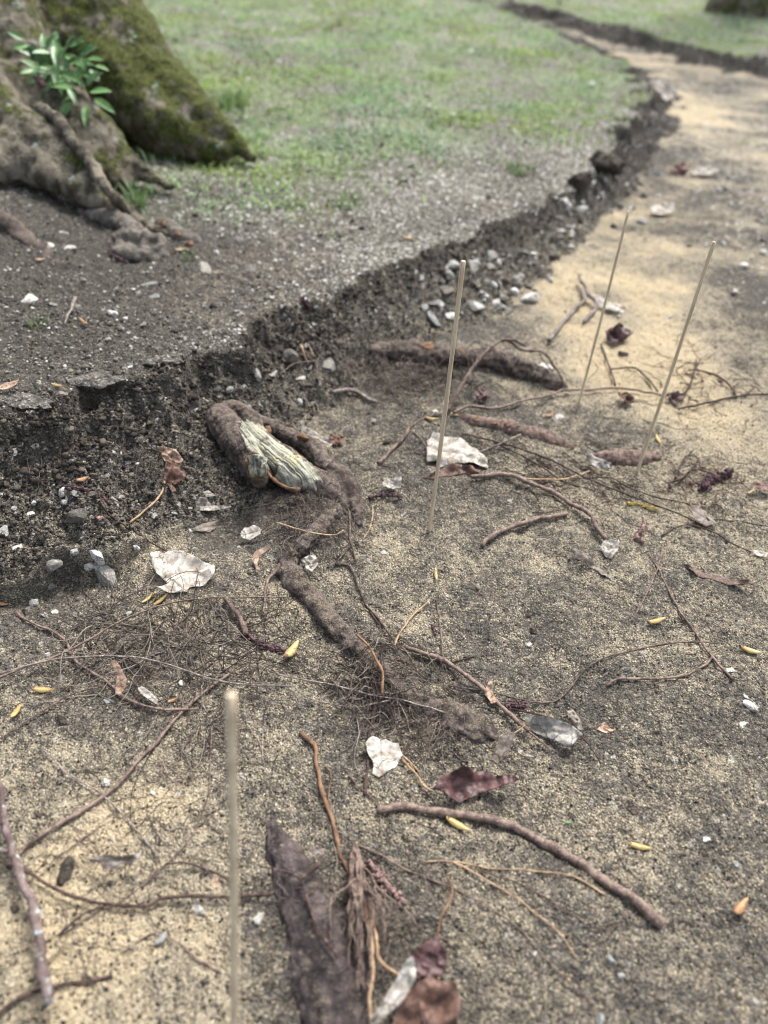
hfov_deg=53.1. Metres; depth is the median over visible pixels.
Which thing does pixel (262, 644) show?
catkin
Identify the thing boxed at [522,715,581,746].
dead leaf
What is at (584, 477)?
dark twig
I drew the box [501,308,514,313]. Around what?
stone
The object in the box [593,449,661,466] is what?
bared root
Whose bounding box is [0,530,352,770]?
fine roots
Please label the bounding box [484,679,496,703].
dead leaf
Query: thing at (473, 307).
stone
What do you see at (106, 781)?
pebble
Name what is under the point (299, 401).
stone
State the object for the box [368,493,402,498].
catkin
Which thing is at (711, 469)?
fine roots
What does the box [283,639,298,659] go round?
bud scale
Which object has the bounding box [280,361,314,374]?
thin root
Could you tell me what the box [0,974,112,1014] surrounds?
dark twig
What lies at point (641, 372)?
dark twig
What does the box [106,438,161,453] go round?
dark twig
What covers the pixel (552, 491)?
brown twig
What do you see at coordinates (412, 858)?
soil clods
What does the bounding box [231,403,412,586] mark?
fine roots
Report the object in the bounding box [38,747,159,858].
thin twig
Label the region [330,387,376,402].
grey twig
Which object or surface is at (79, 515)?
stone
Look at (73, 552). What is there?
stone
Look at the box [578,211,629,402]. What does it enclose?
wooden skewer
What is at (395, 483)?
dead leaf
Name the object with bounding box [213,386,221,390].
pebble
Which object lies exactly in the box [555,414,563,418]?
pebble
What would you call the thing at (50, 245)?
stone
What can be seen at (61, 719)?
soil clod
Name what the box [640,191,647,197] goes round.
stone
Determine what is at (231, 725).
wooden skewer
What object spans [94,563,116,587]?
stone
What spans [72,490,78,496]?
pebble
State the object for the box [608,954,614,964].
pebble
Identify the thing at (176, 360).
crust chunk
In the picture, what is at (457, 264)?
stone
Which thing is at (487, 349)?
bent twig
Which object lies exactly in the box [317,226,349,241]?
grass tuft
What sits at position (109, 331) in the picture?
gravel
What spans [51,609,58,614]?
stone
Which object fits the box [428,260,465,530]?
wooden skewer
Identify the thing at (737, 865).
pebble
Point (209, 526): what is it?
dead leaf
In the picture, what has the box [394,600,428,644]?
tan root
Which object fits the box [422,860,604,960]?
pale root
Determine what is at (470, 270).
stone
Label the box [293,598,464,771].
fine roots
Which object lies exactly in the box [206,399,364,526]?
cut root stump
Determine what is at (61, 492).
stone
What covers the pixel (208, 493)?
dead leaf
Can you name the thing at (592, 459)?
dead leaf
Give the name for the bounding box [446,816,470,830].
bud scale
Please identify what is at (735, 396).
dark twig
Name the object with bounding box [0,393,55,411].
crust chunk
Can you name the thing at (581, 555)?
dead leaf
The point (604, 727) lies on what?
dead leaf
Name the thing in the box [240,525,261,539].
dead leaf
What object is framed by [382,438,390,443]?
soil clod
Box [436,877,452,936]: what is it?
orange root
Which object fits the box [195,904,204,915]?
stone
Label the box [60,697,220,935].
thin root
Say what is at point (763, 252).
pebble
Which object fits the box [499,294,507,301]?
stone
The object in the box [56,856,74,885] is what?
soil clod
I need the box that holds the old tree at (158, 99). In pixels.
[0,0,257,262]
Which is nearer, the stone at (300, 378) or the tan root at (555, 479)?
the tan root at (555, 479)
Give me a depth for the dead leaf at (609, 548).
0.76 m
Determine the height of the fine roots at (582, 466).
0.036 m
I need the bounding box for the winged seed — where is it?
[492,725,524,762]
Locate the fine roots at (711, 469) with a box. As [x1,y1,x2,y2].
[639,438,767,520]
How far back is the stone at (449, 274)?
1.17 m
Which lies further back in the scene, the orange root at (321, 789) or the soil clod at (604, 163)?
the soil clod at (604, 163)
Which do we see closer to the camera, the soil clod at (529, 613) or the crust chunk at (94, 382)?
the soil clod at (529, 613)
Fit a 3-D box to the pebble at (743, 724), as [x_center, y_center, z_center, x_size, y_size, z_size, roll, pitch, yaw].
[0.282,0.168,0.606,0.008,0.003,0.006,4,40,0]
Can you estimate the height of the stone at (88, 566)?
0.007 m
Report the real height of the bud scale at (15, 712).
0.005 m
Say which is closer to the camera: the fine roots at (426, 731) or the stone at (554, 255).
the fine roots at (426, 731)
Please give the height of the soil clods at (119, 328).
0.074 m
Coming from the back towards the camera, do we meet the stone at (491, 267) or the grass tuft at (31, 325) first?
the stone at (491, 267)
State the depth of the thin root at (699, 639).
0.70 m
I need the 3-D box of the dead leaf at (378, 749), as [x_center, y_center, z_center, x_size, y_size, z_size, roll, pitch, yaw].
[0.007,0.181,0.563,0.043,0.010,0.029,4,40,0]
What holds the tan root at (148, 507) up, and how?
on the ground at (714, 110)
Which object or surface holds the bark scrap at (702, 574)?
on the ground at (714, 110)
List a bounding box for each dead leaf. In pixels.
[0,380,17,389]
[88,852,140,870]
[110,660,125,695]
[138,686,157,703]
[150,550,214,592]
[157,446,182,463]
[164,461,185,491]
[193,521,217,531]
[194,497,231,510]
[203,490,213,496]
[211,875,219,888]
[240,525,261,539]
[252,544,269,570]
[299,426,331,445]
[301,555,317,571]
[310,845,324,854]
[328,433,344,443]
[365,736,420,776]
[368,957,415,1023]
[381,469,401,488]
[393,977,460,1023]
[407,935,446,979]
[409,763,519,802]
[475,389,488,401]
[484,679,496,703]
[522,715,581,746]
[537,473,552,482]
[566,710,582,729]
[571,549,612,578]
[586,449,613,469]
[591,294,624,312]
[597,722,615,732]
[600,539,619,557]
[605,323,632,342]
[618,391,634,403]
[649,79,675,99]
[649,202,674,214]
[666,391,683,404]
[668,161,692,175]
[690,505,715,525]
[692,167,718,175]
[751,550,767,556]
[752,481,767,490]
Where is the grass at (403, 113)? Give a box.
[3,0,767,232]
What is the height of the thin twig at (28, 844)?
0.011 m
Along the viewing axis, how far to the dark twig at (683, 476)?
0.86 m
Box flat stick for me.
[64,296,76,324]
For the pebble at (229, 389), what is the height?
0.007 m
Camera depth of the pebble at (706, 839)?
0.53 m
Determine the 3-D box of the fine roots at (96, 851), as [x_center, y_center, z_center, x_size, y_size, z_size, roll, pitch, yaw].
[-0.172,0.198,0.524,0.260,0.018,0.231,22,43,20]
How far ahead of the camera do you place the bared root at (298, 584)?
0.65 m
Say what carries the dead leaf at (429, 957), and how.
on the ground at (714, 110)
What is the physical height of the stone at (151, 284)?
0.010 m
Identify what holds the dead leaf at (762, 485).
on the ground at (714, 110)
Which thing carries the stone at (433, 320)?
on the ground at (714, 110)
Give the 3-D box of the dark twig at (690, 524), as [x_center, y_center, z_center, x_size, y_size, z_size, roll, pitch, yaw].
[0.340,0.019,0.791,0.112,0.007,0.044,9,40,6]
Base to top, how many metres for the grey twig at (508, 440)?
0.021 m
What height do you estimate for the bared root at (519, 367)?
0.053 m
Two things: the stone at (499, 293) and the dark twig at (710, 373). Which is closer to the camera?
the dark twig at (710, 373)
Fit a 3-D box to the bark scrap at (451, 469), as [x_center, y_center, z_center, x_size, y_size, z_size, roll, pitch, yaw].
[0.072,-0.045,0.822,0.066,0.012,0.015,-4,41,-10]
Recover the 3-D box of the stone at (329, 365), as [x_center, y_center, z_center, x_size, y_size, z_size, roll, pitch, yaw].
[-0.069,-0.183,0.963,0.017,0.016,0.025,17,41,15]
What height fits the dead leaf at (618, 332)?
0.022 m
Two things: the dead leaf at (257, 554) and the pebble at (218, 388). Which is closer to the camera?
the dead leaf at (257, 554)
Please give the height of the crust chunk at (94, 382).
0.024 m
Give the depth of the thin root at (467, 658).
0.64 m
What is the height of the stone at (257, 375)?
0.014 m
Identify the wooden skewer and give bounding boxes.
[226,691,238,1023]
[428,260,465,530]
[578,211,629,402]
[635,241,715,472]
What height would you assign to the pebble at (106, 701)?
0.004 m
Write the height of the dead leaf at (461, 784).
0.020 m
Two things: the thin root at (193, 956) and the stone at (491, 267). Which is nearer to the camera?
the thin root at (193, 956)
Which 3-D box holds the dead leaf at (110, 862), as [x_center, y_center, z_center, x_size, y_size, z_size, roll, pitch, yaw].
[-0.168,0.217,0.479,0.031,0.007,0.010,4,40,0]
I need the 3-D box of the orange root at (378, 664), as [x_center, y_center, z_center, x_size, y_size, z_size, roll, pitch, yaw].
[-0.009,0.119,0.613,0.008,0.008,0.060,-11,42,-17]
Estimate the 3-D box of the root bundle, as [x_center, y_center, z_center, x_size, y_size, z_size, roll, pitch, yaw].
[-0.017,0.245,0.468,0.058,0.022,0.083,-23,47,-29]
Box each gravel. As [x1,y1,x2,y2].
[0,36,647,413]
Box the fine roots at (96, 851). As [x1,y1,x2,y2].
[0,646,370,1023]
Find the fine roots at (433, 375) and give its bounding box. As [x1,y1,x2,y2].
[306,319,533,445]
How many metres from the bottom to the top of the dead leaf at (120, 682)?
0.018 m
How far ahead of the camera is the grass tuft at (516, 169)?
1.53 m
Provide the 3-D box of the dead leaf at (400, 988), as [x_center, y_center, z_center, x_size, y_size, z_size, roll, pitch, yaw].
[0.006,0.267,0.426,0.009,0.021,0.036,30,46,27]
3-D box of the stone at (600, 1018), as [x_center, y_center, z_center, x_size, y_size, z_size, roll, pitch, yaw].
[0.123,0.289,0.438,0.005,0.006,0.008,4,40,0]
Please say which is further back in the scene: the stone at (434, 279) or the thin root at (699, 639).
the stone at (434, 279)
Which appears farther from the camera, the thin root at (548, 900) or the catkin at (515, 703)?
the catkin at (515, 703)
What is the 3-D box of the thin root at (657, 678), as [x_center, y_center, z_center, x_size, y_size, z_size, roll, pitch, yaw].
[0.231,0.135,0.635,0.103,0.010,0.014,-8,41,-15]
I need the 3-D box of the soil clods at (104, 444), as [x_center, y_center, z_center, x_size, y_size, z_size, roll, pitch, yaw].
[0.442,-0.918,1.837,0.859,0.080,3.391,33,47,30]
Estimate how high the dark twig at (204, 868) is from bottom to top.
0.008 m
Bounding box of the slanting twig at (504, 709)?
[402,644,551,751]
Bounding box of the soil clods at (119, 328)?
[0,42,643,394]
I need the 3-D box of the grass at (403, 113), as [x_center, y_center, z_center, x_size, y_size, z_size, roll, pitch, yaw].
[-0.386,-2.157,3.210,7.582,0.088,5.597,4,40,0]
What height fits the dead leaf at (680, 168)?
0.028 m
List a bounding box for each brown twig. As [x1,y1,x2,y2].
[470,472,607,539]
[481,512,568,546]
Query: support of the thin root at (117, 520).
on the ground at (714, 110)
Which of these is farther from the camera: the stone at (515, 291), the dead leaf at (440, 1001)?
the stone at (515, 291)
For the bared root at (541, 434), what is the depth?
0.88 m
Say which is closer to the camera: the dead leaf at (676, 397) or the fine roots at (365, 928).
the fine roots at (365, 928)
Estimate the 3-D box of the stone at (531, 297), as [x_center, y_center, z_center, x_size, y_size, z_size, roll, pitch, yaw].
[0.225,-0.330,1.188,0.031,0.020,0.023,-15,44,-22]
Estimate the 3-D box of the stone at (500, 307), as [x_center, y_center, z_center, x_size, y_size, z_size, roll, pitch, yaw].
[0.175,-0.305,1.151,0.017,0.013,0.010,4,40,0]
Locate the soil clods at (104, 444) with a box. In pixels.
[0,70,658,497]
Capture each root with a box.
[0,686,101,738]
[15,611,198,710]
[56,819,114,859]
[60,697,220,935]
[98,491,166,551]
[119,931,221,972]
[129,481,165,523]
[223,596,248,636]
[262,562,280,612]
[265,815,372,1023]
[275,503,499,742]
[277,522,343,535]
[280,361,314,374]
[299,344,313,362]
[299,731,368,922]
[335,509,356,563]
[335,563,392,639]
[348,775,380,832]
[356,843,594,1004]
[357,634,383,693]
[362,893,398,1023]
[363,505,373,538]
[363,690,379,794]
[368,339,568,391]
[377,412,441,464]
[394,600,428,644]
[401,758,429,791]
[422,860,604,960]
[436,599,442,656]
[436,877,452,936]
[448,641,717,703]
[448,712,526,758]
[452,654,486,662]
[457,413,576,448]
[480,870,618,928]
[525,470,589,480]
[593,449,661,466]
[604,656,712,686]
[632,542,734,680]
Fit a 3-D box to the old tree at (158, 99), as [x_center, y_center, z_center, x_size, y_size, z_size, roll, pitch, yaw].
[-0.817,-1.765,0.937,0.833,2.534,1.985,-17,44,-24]
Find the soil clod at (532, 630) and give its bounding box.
[528,628,536,633]
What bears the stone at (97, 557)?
on the stone at (108, 571)
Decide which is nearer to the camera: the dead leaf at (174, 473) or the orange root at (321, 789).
the orange root at (321, 789)
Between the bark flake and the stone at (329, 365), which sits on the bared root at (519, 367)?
the bark flake
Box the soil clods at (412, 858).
[0,166,767,1023]
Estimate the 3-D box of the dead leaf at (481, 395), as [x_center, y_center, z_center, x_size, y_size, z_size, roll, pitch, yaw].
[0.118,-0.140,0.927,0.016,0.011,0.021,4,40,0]
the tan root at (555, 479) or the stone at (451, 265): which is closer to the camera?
the tan root at (555, 479)
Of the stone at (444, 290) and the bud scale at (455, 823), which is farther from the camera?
the stone at (444, 290)
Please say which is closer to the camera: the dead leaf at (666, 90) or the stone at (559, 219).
the stone at (559, 219)
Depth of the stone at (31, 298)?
0.91 m
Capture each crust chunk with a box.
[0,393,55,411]
[65,371,126,394]
[142,355,185,366]
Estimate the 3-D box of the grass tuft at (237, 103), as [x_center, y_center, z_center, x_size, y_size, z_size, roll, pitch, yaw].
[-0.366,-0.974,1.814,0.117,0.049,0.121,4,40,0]
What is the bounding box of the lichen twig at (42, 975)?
[0,778,53,1005]
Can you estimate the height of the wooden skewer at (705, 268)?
0.290 m
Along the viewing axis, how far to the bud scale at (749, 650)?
0.66 m
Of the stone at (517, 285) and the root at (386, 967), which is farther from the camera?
the stone at (517, 285)
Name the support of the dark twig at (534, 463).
on the ground at (714, 110)
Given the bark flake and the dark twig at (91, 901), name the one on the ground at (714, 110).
the dark twig at (91, 901)
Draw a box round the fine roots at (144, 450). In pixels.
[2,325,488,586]
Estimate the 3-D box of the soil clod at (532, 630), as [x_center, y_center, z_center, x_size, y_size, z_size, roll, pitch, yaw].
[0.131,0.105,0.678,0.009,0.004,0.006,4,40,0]
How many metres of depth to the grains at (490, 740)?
0.59 m
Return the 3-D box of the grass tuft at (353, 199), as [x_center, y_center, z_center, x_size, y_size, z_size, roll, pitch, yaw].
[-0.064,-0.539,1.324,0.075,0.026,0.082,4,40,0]
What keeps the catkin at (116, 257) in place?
on the ground at (714, 110)
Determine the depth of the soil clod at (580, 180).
1.48 m
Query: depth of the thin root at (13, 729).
0.58 m
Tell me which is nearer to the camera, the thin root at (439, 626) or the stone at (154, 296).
the thin root at (439, 626)
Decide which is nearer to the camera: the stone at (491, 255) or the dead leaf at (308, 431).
the dead leaf at (308, 431)
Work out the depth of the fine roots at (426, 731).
0.58 m
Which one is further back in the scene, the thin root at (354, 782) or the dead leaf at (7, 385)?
the dead leaf at (7, 385)
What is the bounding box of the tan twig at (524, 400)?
[453,387,665,413]
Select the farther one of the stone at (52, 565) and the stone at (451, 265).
the stone at (451, 265)
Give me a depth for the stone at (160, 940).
0.46 m
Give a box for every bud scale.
[10,703,20,718]
[31,686,54,692]
[75,476,88,481]
[153,593,167,605]
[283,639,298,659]
[434,568,437,579]
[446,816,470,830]
[629,842,651,849]
[647,617,665,623]
[732,897,748,915]
[739,645,762,653]
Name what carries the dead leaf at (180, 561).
on the ground at (714, 110)
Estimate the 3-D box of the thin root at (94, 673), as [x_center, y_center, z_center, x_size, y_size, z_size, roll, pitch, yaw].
[-0.232,0.122,0.611,0.195,0.010,0.024,22,43,20]
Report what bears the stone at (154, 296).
on the ground at (714, 110)
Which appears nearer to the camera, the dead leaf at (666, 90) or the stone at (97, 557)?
the stone at (97, 557)
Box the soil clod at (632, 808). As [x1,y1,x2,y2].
[626,800,637,814]
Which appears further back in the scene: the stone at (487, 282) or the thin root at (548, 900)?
the stone at (487, 282)
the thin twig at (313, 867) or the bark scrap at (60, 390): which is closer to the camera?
the thin twig at (313, 867)
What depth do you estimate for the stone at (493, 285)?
1.19 m
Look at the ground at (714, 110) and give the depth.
0.74 m
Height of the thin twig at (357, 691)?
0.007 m
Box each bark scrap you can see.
[54,386,68,395]
[421,462,480,478]
[686,563,754,590]
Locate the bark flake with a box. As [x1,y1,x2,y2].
[421,342,432,350]
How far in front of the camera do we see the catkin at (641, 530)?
0.78 m
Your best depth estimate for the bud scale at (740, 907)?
0.49 m
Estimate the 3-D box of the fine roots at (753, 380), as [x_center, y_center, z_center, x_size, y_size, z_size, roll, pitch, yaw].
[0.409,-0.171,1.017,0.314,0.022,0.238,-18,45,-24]
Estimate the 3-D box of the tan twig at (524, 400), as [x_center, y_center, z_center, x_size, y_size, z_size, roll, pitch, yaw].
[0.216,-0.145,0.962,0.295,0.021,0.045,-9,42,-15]
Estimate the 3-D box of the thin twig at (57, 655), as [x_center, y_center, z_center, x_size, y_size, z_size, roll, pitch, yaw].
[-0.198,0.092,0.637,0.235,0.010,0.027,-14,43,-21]
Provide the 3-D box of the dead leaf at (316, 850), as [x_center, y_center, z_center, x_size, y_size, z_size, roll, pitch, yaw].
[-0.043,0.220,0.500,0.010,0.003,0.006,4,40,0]
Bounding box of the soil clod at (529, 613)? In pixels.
[526,610,532,617]
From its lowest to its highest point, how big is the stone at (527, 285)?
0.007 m
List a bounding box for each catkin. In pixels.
[33,74,46,88]
[58,484,108,501]
[106,250,127,263]
[247,630,285,653]
[299,296,311,309]
[364,859,406,905]
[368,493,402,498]
[431,624,436,635]
[505,699,526,710]
[626,501,658,510]
[633,517,648,543]
[697,468,734,491]
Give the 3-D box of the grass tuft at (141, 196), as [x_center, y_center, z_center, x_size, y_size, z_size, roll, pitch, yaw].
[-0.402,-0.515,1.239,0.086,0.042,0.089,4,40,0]
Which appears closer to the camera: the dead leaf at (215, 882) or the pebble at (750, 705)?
the dead leaf at (215, 882)
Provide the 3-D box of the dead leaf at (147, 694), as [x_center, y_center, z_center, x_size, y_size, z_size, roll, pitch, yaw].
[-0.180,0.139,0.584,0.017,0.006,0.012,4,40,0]
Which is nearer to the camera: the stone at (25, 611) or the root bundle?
the root bundle
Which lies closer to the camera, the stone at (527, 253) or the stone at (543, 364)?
the stone at (543, 364)
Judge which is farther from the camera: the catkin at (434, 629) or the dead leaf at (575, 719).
the catkin at (434, 629)
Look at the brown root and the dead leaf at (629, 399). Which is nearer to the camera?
the brown root
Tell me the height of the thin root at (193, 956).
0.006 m
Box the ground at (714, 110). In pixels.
[0,0,767,1023]
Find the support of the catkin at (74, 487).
on the ground at (714, 110)
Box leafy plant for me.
[7,31,114,126]
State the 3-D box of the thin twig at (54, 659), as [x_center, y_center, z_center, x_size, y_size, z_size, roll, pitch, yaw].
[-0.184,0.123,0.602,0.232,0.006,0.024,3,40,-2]
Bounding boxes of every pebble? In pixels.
[48,583,54,589]
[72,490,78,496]
[102,778,110,787]
[104,699,111,704]
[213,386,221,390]
[226,386,233,392]
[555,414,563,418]
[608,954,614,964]
[618,351,628,356]
[618,973,625,978]
[703,837,710,841]
[726,668,736,672]
[734,861,741,867]
[739,721,746,727]
[743,700,757,711]
[760,249,767,255]
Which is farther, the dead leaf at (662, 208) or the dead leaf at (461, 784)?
the dead leaf at (662, 208)
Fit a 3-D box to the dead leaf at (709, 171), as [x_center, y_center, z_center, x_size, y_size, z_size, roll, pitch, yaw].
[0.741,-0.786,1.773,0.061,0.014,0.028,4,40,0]
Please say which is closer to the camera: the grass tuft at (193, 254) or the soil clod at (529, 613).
the soil clod at (529, 613)
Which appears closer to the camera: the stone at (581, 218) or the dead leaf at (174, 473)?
the dead leaf at (174, 473)
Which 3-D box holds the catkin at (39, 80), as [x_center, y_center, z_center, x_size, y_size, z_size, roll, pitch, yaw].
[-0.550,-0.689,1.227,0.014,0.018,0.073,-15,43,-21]
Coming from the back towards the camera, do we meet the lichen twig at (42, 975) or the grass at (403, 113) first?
the grass at (403, 113)
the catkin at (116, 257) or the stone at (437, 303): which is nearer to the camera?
the catkin at (116, 257)
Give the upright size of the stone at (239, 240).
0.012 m
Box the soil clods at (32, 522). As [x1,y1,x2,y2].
[0,114,674,580]
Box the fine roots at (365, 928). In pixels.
[238,832,476,1023]
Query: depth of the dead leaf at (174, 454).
0.76 m
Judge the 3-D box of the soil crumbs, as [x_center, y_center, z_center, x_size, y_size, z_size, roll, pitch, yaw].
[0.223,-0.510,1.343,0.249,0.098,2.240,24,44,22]
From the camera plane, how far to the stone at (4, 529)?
0.68 m
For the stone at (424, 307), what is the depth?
1.10 m
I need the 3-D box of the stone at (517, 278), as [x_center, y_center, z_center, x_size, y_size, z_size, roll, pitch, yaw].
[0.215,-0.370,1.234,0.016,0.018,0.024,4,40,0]
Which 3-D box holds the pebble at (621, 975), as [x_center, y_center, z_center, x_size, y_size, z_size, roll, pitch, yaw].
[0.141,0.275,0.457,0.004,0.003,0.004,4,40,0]
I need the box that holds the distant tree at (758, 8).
[702,0,767,19]
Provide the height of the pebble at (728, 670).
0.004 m
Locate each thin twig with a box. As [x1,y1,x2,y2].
[0,596,284,678]
[0,655,295,686]
[17,673,229,855]
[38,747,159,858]
[257,861,338,957]
[276,673,445,712]
[508,708,600,763]
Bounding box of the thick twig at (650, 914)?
[377,802,665,928]
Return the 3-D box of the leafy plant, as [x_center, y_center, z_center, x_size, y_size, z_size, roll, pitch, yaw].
[-0.534,-0.723,1.280,0.218,0.128,0.117,29,46,26]
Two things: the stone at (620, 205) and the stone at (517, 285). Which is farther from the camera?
the stone at (620, 205)
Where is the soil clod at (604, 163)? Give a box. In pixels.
[589,150,625,174]
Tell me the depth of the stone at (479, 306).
1.14 m
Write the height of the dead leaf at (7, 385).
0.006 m
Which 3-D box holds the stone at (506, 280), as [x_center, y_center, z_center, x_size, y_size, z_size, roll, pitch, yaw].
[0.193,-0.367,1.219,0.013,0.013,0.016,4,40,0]
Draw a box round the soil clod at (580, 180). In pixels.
[567,171,591,189]
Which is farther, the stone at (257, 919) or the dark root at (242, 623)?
the dark root at (242, 623)
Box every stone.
[0,524,8,536]
[12,544,22,549]
[20,294,37,302]
[21,606,31,615]
[29,599,38,606]
[46,559,62,571]
[47,242,53,247]
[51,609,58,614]
[59,487,65,496]
[64,245,76,249]
[64,508,86,522]
[70,548,78,555]
[84,563,93,570]
[87,491,98,496]
[88,550,104,565]
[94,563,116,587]
[106,310,117,316]
[136,291,141,297]
[141,282,157,286]
[149,294,159,298]
[154,932,166,945]
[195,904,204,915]
[198,262,211,272]
[235,236,245,244]
[244,265,255,270]
[253,913,263,924]
[254,368,260,381]
[268,371,276,377]
[283,349,298,365]
[296,376,305,380]
[297,398,302,405]
[321,357,335,372]
[420,304,427,312]
[427,311,440,326]
[427,432,488,468]
[429,299,440,307]
[431,275,438,282]
[438,277,444,283]
[439,286,453,296]
[445,261,454,268]
[445,270,454,279]
[446,312,454,320]
[448,260,459,268]
[465,260,474,268]
[466,300,485,311]
[468,266,473,274]
[473,301,482,309]
[475,281,480,288]
[483,279,489,286]
[485,250,497,262]
[487,262,495,270]
[490,281,497,290]
[492,299,499,306]
[496,304,506,311]
[497,291,503,301]
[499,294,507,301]
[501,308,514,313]
[502,277,509,284]
[509,288,518,295]
[511,283,522,288]
[513,275,522,282]
[519,292,538,302]
[523,250,531,256]
[523,283,534,287]
[540,362,552,370]
[549,253,559,258]
[555,216,562,222]
[565,203,572,211]
[577,206,583,212]
[579,215,584,220]
[595,1013,604,1023]
[617,203,624,208]
[637,217,645,224]
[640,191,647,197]
[736,262,748,269]
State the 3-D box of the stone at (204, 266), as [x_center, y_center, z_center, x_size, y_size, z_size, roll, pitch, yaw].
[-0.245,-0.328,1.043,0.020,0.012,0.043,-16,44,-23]
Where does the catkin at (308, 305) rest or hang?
on the ground at (714, 110)
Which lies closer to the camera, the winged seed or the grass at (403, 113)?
the winged seed
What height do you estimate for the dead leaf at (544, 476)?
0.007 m
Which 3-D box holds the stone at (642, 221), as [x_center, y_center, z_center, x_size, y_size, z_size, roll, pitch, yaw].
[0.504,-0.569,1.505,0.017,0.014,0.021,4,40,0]
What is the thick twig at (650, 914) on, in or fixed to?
on the ground at (714, 110)
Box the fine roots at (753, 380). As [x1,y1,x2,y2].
[587,331,767,436]
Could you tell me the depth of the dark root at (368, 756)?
0.57 m
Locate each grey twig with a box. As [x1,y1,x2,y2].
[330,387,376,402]
[479,434,521,452]
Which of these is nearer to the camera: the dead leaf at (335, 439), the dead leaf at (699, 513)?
the dead leaf at (699, 513)
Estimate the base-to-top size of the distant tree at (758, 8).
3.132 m
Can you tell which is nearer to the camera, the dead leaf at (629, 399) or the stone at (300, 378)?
the stone at (300, 378)
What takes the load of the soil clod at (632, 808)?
on the ground at (714, 110)
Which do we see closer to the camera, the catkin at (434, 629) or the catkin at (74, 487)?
the catkin at (434, 629)
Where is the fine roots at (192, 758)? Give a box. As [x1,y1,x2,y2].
[37,610,287,874]
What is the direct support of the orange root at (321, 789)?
on the ground at (714, 110)
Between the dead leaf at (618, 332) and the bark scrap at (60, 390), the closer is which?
the bark scrap at (60, 390)
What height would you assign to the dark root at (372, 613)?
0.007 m
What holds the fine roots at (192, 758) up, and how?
on the ground at (714, 110)
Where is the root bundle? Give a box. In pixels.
[329,843,418,997]
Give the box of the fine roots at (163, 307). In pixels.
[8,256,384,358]
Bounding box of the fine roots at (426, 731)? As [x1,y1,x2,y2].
[327,652,502,789]
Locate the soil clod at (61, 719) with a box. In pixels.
[57,714,66,723]
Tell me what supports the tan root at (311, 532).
on the ground at (714, 110)
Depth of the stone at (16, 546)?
0.67 m
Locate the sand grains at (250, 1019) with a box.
[0,159,767,1023]
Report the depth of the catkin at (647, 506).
0.82 m
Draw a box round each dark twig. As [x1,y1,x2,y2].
[0,861,272,936]
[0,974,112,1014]
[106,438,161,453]
[165,861,242,893]
[462,433,712,530]
[492,441,579,486]
[600,344,658,391]
[660,519,767,551]
[668,450,722,488]
[677,382,767,410]
[681,358,734,401]
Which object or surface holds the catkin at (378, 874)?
on the ground at (714, 110)
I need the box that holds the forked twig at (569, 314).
[546,274,597,341]
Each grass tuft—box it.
[25,313,48,329]
[117,178,159,209]
[182,249,195,260]
[215,85,251,111]
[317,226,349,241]
[326,188,368,209]
[505,159,536,176]
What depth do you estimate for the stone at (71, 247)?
1.06 m
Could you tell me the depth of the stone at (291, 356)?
0.93 m
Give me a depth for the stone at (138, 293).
0.96 m
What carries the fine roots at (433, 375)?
on the ground at (714, 110)
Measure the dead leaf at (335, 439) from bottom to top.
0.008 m
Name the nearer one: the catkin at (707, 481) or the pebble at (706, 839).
the pebble at (706, 839)
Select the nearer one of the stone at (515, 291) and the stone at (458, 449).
the stone at (458, 449)
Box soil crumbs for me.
[0,105,678,579]
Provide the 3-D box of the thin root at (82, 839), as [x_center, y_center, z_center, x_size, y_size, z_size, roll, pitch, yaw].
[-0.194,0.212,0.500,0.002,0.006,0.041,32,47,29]
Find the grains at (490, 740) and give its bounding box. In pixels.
[122,354,758,1015]
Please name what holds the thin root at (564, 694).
on the ground at (714, 110)
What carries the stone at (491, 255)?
on the ground at (714, 110)
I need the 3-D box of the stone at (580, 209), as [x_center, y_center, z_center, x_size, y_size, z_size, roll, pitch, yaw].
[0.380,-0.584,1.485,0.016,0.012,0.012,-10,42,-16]
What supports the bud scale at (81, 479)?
on the soil clods at (32, 522)
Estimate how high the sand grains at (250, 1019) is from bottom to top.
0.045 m
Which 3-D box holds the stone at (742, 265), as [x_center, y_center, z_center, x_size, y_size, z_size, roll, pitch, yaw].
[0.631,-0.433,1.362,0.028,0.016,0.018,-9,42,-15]
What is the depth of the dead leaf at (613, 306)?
1.17 m
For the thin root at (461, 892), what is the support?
on the ground at (714, 110)
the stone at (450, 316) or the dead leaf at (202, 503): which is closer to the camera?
the dead leaf at (202, 503)
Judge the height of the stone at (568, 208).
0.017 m
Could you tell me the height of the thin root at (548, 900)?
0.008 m
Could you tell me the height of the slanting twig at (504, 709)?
0.011 m
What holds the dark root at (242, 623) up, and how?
on the ground at (714, 110)
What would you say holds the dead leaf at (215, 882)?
on the ground at (714, 110)
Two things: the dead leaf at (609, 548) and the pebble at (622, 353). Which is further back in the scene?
the pebble at (622, 353)
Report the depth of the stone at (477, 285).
1.18 m
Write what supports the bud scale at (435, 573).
on the ground at (714, 110)
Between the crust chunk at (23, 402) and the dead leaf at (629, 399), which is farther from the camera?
the dead leaf at (629, 399)
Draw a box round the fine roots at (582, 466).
[363,412,764,542]
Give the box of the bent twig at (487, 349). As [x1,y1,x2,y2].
[447,338,565,411]

